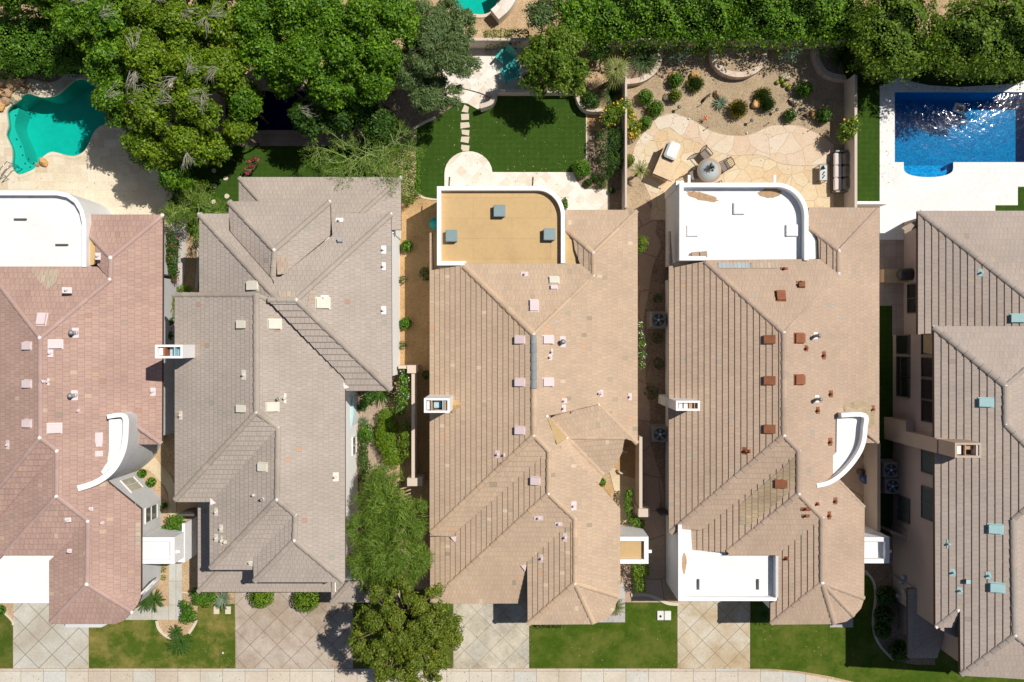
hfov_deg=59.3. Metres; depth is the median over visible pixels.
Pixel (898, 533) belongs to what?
garden wall
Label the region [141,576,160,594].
garden wall
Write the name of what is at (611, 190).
shrub
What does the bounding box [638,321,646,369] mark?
flowering vine
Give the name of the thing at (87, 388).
house
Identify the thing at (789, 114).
shrub
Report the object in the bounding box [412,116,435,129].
curb
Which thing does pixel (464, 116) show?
stepping stone
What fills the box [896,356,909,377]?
window
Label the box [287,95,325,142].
broadleaf tree
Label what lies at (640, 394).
leaf litter
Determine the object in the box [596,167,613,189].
shrub
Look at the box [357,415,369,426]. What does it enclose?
agave
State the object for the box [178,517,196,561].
garden wall
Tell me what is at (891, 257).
side yard
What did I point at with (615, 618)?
walkway
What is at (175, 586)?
walkway
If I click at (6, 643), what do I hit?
lawn
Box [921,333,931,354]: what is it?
window
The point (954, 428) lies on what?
house
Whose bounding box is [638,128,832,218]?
patio
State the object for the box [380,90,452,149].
planting bed
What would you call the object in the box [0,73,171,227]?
pool deck
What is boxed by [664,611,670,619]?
utility box
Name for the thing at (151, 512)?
window
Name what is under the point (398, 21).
broadleaf tree
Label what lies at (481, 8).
swimming pool
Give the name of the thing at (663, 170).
grill island
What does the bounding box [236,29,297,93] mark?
broadleaf tree
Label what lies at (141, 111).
broadleaf tree
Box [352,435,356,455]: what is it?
window
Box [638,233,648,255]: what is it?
shrub
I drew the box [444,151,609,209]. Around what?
patio
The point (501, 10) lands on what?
garden wall
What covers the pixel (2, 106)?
boulder
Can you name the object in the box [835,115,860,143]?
flowering shrub
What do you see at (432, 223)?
storage bin
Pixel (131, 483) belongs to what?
window
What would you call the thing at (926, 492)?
window
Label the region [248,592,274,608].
ball shrub
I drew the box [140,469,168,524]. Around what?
planting bed
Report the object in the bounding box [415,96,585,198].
lawn
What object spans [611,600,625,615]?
young palm
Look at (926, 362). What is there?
window
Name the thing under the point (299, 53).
broadleaf tree
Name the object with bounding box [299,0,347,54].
broadleaf tree
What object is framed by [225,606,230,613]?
stepping stone
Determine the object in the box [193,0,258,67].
broadleaf tree
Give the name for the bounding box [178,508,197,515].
garden wall
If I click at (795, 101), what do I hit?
boulder
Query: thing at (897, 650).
shrub
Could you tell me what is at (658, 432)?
air conditioner
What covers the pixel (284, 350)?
house
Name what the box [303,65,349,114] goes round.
broadleaf tree
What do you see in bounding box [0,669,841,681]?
sidewalk
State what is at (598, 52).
shrub
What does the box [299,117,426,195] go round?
palo verde tree
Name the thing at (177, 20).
broadleaf tree
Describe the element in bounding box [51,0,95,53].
broadleaf tree
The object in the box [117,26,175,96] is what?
broadleaf tree
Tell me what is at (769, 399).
house
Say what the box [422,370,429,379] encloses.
shrub
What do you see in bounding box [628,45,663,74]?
sago palm
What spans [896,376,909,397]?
window
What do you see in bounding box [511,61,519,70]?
side table
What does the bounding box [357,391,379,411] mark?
shrub
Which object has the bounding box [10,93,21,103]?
boulder
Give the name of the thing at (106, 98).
broadleaf tree
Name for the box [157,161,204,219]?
shrub
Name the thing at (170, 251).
bougainvillea
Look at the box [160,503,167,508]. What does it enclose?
shrub
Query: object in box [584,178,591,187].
shrub
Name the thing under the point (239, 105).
broadleaf tree
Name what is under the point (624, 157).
garden wall
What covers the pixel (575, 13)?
broadleaf tree
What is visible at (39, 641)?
driveway
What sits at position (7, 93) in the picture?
boulder
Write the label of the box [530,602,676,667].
lawn
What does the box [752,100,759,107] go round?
boulder
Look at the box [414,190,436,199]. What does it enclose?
curb
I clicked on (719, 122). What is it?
gravel garden
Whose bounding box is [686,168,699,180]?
patio chair
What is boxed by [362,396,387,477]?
walkway
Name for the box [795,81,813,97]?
ball shrub
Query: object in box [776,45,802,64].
shrub
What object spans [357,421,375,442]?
shrub
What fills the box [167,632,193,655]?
sago palm
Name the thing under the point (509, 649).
driveway
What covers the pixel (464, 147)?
stepping stone
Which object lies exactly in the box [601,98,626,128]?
shrub
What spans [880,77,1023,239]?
pool deck
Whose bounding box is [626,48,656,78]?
planting bed
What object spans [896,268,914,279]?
smoker grill
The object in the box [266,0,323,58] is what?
broadleaf tree
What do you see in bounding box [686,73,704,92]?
tufted shrub
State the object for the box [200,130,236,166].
broadleaf tree
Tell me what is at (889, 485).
air conditioner
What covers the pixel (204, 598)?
shrub
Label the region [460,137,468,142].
stepping stone
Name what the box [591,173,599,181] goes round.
shrub
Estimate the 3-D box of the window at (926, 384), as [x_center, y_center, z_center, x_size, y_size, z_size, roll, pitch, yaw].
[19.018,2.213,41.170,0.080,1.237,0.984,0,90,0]
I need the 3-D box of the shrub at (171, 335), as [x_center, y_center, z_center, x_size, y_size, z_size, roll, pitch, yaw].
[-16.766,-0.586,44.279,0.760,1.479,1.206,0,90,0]
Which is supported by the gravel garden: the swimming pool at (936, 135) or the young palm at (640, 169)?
the young palm at (640, 169)
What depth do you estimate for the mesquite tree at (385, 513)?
40.66 m
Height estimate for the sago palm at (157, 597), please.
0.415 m
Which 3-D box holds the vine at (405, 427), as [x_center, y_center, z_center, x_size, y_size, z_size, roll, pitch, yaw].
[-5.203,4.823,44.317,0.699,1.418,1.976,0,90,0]
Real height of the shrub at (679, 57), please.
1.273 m
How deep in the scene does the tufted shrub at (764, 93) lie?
44.58 m
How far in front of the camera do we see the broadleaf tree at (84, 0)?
39.39 m
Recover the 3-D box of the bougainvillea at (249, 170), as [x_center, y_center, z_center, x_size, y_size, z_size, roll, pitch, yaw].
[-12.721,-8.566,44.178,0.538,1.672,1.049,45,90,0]
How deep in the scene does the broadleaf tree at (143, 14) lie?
38.44 m
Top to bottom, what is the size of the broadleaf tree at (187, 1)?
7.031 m
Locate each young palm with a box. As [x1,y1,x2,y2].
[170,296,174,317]
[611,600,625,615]
[630,160,650,178]
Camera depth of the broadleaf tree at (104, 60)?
39.09 m
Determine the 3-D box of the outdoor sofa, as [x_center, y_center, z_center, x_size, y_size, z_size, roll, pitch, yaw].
[16.317,-8.387,44.585,0.835,0.770,2.070,0,90,0]
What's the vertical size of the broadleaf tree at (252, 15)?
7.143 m
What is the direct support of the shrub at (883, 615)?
on the planting bed at (880, 574)
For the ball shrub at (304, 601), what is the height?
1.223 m
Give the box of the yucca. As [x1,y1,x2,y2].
[368,380,395,405]
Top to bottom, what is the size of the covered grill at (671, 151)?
0.300 m
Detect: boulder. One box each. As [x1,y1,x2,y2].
[0,77,6,87]
[0,97,10,105]
[0,102,4,110]
[1,88,12,97]
[5,78,17,90]
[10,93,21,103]
[13,76,25,86]
[19,84,28,92]
[39,158,47,165]
[663,92,668,99]
[690,70,698,77]
[714,90,719,98]
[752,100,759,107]
[779,72,791,80]
[789,98,799,104]
[809,110,815,118]
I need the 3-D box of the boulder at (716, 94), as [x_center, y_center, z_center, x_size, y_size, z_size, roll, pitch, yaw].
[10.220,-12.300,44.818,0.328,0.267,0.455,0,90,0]
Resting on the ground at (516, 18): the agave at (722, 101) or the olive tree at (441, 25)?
the olive tree at (441, 25)
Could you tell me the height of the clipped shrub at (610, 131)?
1.300 m
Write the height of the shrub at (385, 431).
1.243 m
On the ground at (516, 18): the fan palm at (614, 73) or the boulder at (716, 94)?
the fan palm at (614, 73)
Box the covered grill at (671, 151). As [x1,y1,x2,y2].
[663,141,680,161]
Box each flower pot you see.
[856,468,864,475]
[859,475,866,483]
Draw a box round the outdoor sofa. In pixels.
[830,150,849,193]
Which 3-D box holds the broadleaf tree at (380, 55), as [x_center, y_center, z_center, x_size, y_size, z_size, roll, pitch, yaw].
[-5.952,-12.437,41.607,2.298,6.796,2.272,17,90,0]
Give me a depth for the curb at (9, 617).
44.95 m
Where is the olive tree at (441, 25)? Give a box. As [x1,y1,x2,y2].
[387,0,482,115]
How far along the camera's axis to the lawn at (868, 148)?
44.99 m
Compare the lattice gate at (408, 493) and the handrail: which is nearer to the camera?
the lattice gate at (408, 493)
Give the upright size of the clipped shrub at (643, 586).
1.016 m
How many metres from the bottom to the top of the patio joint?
0.011 m
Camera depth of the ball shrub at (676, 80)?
44.42 m
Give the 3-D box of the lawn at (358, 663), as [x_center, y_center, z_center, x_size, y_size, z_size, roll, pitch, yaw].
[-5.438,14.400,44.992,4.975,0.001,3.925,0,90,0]
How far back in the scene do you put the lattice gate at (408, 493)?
43.98 m
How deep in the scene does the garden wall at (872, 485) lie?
43.88 m
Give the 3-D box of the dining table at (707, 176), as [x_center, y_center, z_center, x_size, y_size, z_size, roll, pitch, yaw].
[9.700,-8.387,44.627,1.200,0.750,1.200,0,90,0]
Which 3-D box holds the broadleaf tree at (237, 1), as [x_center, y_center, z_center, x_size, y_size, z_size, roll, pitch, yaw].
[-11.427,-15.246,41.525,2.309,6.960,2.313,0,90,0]
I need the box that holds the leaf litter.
[2,52,1017,681]
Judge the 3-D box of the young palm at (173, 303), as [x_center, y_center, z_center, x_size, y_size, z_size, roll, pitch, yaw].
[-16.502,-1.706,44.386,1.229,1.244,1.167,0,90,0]
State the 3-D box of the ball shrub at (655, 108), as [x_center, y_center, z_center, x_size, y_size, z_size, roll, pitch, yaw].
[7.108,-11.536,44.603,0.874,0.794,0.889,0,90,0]
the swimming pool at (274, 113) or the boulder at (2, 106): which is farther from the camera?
the swimming pool at (274, 113)
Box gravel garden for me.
[623,50,843,209]
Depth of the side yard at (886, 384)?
44.99 m
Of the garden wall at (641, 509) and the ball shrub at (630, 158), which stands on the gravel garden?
the ball shrub at (630, 158)
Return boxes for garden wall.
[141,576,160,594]
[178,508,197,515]
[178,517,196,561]
[398,364,424,485]
[469,38,856,206]
[491,0,516,23]
[621,70,626,209]
[634,434,649,516]
[857,201,886,206]
[864,443,879,531]
[880,525,906,541]
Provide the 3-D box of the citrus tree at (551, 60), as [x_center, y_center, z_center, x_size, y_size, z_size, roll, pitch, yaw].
[1.914,-13.084,42.738,3.512,4.535,3.740,0,90,0]
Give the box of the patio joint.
[659,127,828,165]
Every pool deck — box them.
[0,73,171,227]
[220,75,366,145]
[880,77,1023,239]
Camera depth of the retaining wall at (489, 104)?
44.40 m
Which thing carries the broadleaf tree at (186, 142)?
on the lawn at (281, 161)
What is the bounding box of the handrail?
[0,161,21,179]
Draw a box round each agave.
[213,592,229,609]
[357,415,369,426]
[712,94,727,110]
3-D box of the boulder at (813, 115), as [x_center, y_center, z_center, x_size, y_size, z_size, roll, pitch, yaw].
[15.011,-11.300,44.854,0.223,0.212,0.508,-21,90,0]
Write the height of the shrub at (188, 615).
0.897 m
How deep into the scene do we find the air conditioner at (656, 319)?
44.23 m
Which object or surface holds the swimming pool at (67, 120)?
in the ground at (516, 18)
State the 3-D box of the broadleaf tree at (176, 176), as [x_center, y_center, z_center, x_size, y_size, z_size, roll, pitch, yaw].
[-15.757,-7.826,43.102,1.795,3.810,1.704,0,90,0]
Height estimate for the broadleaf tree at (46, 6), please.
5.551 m
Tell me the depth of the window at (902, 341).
43.74 m
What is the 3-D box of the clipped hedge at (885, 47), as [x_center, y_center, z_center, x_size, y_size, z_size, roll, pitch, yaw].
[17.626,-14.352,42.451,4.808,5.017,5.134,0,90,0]
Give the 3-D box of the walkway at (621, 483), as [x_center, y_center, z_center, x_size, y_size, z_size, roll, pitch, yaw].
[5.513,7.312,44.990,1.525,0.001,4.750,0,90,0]
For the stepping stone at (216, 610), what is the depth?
44.95 m
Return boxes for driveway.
[13,603,87,667]
[235,592,352,667]
[453,603,528,667]
[678,601,749,668]
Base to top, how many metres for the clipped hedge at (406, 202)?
1.739 m
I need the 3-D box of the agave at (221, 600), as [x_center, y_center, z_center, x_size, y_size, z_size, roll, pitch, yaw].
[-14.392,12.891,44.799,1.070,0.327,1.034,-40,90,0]
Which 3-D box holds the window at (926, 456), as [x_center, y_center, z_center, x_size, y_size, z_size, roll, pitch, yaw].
[19.018,5.495,41.170,0.080,1.237,1.144,0,90,0]
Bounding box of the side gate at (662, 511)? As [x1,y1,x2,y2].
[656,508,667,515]
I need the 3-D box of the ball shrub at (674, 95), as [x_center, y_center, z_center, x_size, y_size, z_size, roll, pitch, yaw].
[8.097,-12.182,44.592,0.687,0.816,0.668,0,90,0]
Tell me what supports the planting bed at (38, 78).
on the pool deck at (99, 163)
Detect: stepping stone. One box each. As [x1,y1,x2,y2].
[214,606,218,613]
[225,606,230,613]
[460,122,469,128]
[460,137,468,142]
[461,114,468,119]
[461,145,468,150]
[462,105,468,112]
[462,130,468,135]
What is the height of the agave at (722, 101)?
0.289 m
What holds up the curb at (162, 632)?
on the ground at (516, 18)
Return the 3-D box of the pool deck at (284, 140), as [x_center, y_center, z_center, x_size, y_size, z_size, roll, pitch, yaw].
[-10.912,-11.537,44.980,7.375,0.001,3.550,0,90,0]
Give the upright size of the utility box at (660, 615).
0.085 m
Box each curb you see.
[3,612,13,624]
[155,620,172,639]
[188,618,197,633]
[195,238,198,288]
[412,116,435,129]
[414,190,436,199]
[586,114,586,158]
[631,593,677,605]
[864,570,892,659]
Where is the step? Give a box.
[443,89,489,109]
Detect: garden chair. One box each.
[495,44,516,68]
[500,63,520,83]
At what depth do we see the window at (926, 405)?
41.31 m
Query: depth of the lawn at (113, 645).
44.99 m
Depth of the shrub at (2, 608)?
44.66 m
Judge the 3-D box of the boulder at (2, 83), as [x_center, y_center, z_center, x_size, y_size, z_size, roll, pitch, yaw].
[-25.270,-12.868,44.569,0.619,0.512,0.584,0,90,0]
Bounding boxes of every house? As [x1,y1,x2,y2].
[0,191,183,626]
[155,176,402,603]
[424,177,651,625]
[658,175,891,624]
[884,210,1023,678]
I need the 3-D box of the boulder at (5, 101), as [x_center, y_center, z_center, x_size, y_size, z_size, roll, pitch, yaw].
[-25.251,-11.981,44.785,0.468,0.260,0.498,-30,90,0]
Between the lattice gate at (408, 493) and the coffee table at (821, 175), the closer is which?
the lattice gate at (408, 493)
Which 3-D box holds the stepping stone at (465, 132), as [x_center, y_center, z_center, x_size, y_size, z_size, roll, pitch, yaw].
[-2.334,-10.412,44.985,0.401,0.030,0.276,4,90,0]
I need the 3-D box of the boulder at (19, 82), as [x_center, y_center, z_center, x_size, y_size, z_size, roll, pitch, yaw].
[-24.489,-12.905,44.642,0.661,0.411,0.474,-37,90,0]
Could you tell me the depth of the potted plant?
43.99 m
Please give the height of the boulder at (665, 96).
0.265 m
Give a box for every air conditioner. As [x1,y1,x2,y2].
[647,311,665,328]
[649,424,667,441]
[880,459,897,477]
[880,476,898,493]
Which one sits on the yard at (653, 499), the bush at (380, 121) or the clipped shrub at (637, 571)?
the clipped shrub at (637, 571)
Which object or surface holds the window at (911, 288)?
in the house at (954, 428)
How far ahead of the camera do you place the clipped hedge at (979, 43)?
41.23 m
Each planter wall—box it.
[627,47,662,86]
[708,47,767,79]
[810,47,847,82]
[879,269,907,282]
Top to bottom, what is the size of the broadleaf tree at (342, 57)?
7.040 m
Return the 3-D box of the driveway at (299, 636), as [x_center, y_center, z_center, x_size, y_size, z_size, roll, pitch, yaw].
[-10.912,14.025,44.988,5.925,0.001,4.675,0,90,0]
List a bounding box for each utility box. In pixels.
[657,611,663,619]
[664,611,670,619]
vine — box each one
[392,369,409,415]
[398,420,411,459]
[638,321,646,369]
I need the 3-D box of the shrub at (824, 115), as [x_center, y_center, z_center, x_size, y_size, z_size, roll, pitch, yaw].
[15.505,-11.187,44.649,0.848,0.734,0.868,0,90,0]
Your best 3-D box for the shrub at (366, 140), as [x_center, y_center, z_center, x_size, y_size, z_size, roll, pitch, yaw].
[-6.863,-9.371,44.094,2.637,1.863,2.692,0,90,0]
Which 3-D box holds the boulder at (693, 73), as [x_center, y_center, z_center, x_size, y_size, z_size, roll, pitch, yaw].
[9.119,-13.277,44.761,0.500,0.326,0.421,-23,90,0]
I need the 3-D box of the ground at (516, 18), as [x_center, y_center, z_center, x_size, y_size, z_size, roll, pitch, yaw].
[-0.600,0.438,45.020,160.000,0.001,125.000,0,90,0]
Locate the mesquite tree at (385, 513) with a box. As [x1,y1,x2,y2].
[346,459,434,595]
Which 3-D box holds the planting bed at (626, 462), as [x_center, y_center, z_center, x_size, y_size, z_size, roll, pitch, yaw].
[5.625,5.938,44.987,1.300,0.001,2.000,0,90,0]
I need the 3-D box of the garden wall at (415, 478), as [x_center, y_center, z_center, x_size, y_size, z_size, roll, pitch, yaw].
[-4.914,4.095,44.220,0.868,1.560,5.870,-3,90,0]
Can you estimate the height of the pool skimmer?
0.130 m
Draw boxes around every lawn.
[0,615,12,667]
[89,604,234,667]
[172,146,379,238]
[353,590,452,667]
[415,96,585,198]
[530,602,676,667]
[751,575,1023,681]
[857,86,879,200]
[995,187,1023,210]
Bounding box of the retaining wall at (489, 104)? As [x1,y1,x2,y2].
[479,89,603,114]
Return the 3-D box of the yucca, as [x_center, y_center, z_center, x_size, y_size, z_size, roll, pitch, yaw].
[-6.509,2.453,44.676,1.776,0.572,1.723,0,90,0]
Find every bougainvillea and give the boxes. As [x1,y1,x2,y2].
[165,230,181,282]
[244,155,259,174]
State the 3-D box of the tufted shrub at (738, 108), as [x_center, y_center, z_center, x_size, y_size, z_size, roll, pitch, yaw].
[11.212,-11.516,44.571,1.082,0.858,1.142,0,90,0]
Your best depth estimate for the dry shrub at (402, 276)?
44.60 m
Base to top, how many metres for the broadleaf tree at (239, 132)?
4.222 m
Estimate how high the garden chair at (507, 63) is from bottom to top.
1.085 m
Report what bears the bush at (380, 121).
on the planting bed at (397, 102)
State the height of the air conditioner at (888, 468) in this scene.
0.815 m
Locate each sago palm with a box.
[136,600,151,613]
[142,588,164,612]
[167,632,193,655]
[168,624,182,638]
[597,79,622,105]
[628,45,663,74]
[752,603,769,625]
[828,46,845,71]
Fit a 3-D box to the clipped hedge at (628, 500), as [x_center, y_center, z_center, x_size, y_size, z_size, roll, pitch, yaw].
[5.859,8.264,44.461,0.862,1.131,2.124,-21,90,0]
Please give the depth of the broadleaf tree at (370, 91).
40.07 m
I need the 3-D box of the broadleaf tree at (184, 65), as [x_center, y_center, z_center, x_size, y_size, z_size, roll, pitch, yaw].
[-13.962,-11.866,41.254,3.096,7.502,2.727,-24,90,0]
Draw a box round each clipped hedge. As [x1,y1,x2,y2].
[0,4,90,85]
[66,36,101,81]
[394,139,423,205]
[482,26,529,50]
[580,0,745,63]
[623,488,644,527]
[719,0,866,59]
[840,0,949,87]
[909,0,1023,87]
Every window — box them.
[120,475,144,492]
[145,502,157,523]
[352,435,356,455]
[896,335,909,354]
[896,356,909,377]
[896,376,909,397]
[897,494,909,523]
[907,283,915,312]
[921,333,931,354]
[921,357,931,377]
[921,378,931,400]
[921,399,931,422]
[921,449,932,474]
[921,485,932,521]
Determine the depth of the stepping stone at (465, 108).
44.97 m
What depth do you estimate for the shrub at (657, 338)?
44.69 m
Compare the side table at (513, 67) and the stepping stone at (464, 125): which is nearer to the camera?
the side table at (513, 67)
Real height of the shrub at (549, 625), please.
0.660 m
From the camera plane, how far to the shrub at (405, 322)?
44.47 m
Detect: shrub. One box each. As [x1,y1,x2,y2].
[0,604,5,615]
[137,468,146,477]
[145,477,156,486]
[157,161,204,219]
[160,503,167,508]
[161,512,185,530]
[168,317,174,340]
[176,282,193,291]
[179,599,198,624]
[189,587,217,607]
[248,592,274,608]
[292,592,320,613]
[347,131,396,176]
[356,440,372,484]
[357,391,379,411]
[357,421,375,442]
[373,406,403,470]
[399,275,406,283]
[399,317,411,329]
[399,340,406,349]
[401,240,413,252]
[419,267,429,280]
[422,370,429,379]
[537,625,562,628]
[562,197,567,209]
[572,158,591,177]
[575,41,611,94]
[580,90,600,109]
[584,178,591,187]
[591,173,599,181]
[592,126,623,156]
[595,149,623,173]
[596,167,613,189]
[599,478,605,486]
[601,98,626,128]
[608,187,615,193]
[622,110,642,139]
[623,96,634,114]
[627,154,634,165]
[630,559,650,577]
[630,575,645,592]
[637,88,653,104]
[638,115,652,129]
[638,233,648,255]
[643,386,658,399]
[647,99,663,116]
[651,332,662,343]
[652,293,661,302]
[653,357,664,369]
[666,45,689,65]
[668,72,683,87]
[668,88,681,101]
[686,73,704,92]
[728,98,748,118]
[755,86,772,102]
[759,95,775,112]
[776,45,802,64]
[782,108,797,122]
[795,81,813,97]
[816,107,832,123]
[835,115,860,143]
[873,605,894,625]
[873,622,891,639]
[875,585,896,605]
[888,639,909,663]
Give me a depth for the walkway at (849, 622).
44.99 m
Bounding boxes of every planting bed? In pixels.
[20,74,61,81]
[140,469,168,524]
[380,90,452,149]
[576,114,621,209]
[587,114,603,130]
[602,477,612,496]
[614,440,634,478]
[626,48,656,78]
[715,48,761,71]
[819,48,843,74]
[864,550,934,664]
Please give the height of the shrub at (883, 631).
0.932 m
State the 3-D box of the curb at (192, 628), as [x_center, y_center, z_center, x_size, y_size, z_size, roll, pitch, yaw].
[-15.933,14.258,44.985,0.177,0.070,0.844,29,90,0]
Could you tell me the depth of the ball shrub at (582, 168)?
44.24 m
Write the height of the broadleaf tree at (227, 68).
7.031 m
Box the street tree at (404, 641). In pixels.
[346,572,464,681]
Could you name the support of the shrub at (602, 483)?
on the planting bed at (608, 487)
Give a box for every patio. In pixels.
[442,49,528,97]
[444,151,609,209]
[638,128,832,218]
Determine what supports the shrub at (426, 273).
on the side yard at (413, 261)
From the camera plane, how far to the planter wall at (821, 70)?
44.50 m
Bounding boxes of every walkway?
[125,606,167,619]
[142,457,175,521]
[164,215,187,291]
[169,562,181,619]
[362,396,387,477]
[600,582,624,621]
[610,468,634,523]
[830,618,852,626]
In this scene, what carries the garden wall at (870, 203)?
on the ground at (516, 18)
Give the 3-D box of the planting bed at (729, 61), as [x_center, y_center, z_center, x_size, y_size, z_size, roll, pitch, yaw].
[11.238,-13.887,44.580,2.475,0.001,1.250,0,90,0]
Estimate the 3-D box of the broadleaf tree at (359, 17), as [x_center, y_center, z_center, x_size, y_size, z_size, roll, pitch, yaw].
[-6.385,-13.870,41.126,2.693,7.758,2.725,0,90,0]
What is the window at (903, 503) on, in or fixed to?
in the house at (954, 428)
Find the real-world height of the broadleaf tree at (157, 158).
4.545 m
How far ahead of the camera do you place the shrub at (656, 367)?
44.70 m
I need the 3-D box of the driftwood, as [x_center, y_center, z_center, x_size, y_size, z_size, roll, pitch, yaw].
[9.699,-12.103,44.794,0.572,0.406,0.186,-37,90,0]
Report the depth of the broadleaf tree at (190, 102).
38.99 m
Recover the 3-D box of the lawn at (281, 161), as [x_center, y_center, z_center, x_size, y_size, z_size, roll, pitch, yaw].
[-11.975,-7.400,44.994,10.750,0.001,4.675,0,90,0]
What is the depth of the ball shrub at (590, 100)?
44.16 m
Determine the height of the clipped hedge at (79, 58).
3.042 m
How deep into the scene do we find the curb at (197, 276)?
44.95 m
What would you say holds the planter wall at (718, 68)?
on the gravel garden
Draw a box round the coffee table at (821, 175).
[817,165,827,181]
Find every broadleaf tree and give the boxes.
[0,0,40,18]
[25,0,65,18]
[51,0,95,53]
[65,0,107,5]
[79,39,139,90]
[80,0,137,56]
[89,77,134,130]
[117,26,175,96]
[118,126,163,172]
[120,0,167,43]
[120,70,178,137]
[147,137,193,172]
[151,79,223,134]
[155,37,225,100]
[156,160,196,190]
[157,0,189,4]
[158,0,209,51]
[161,116,219,169]
[185,0,232,10]
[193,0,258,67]
[200,45,262,105]
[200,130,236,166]
[220,115,259,145]
[223,79,268,124]
[228,0,281,47]
[234,0,283,36]
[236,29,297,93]
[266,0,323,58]
[266,70,303,101]
[269,25,327,85]
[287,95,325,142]
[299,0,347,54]
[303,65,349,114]
[321,28,368,82]
[322,103,355,136]
[334,0,388,40]
[339,75,365,116]
[347,100,379,129]
[351,68,397,108]
[354,28,402,92]
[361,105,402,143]
[372,0,426,61]
[522,0,562,34]
[553,0,598,36]
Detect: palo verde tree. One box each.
[158,180,228,249]
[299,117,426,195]
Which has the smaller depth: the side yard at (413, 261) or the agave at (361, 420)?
the agave at (361, 420)
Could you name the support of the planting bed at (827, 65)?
in the planter wall at (821, 70)
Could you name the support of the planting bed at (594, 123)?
on the planting bed at (615, 181)
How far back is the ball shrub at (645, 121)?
44.41 m
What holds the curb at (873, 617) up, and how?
on the ground at (516, 18)
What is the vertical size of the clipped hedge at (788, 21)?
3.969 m
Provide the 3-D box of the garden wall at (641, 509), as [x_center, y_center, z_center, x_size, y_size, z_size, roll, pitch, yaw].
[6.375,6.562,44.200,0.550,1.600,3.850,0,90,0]
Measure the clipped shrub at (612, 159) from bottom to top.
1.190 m
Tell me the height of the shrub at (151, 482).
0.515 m
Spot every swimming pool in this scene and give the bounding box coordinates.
[3,76,110,177]
[221,86,357,133]
[443,0,499,17]
[895,92,1023,176]
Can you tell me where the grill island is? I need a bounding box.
[652,143,681,181]
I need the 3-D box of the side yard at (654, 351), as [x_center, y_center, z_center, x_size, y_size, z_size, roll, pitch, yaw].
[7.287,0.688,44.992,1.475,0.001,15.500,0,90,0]
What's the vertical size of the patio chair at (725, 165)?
0.979 m
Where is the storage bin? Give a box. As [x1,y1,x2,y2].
[429,218,436,229]
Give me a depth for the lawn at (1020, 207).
44.99 m
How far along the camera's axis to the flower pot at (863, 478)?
44.60 m
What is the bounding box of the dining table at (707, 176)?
[697,158,720,182]
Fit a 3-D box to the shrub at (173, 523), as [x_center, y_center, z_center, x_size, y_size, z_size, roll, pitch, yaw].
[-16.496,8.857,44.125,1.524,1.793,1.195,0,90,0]
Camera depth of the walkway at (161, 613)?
44.99 m
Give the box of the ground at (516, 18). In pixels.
[0,0,1017,681]
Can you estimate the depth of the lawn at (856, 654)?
44.99 m
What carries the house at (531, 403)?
on the ground at (516, 18)
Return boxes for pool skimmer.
[952,103,965,113]
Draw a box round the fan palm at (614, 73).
[602,56,629,89]
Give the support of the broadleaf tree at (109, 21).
on the ground at (516, 18)
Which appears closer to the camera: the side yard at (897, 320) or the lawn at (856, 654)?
the side yard at (897, 320)
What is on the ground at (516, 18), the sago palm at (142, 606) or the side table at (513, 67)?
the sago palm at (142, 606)
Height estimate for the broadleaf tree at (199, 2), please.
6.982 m
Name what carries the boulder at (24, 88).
on the pool deck at (99, 163)
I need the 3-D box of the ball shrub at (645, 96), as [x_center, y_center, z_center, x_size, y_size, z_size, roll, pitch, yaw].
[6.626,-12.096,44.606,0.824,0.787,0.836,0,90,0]
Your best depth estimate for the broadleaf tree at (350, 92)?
40.11 m
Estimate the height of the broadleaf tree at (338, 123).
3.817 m
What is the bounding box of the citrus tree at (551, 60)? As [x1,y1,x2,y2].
[515,21,591,98]
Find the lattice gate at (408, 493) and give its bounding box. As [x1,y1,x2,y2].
[400,486,410,511]
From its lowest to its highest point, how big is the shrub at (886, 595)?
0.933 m
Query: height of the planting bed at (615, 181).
0.001 m
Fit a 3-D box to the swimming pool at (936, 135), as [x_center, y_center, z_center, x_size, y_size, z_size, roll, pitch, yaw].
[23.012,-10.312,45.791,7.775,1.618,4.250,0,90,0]
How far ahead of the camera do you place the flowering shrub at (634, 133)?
44.16 m
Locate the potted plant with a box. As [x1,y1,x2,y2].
[706,163,714,169]
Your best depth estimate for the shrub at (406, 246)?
44.47 m
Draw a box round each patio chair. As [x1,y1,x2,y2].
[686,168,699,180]
[697,145,712,159]
[719,156,734,173]
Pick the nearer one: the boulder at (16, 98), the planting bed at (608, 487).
the boulder at (16, 98)
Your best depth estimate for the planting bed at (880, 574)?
44.99 m
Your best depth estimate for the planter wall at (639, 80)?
44.50 m
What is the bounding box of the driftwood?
[701,93,710,101]
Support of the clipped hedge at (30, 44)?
on the planting bed at (38, 78)
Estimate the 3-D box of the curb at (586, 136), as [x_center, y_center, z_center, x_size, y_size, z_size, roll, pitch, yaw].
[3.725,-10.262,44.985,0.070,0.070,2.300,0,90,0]
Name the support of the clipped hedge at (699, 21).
on the ground at (516, 18)
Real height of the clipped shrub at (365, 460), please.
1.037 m
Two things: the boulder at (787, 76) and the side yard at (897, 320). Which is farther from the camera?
the side yard at (897, 320)
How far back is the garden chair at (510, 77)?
44.42 m
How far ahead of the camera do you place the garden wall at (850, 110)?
44.05 m
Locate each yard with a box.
[400,194,439,364]
[418,361,429,479]
[621,200,664,601]
[643,200,667,501]
[840,450,863,503]
[879,280,892,536]
[880,240,903,305]
[880,532,892,549]
[892,306,903,335]

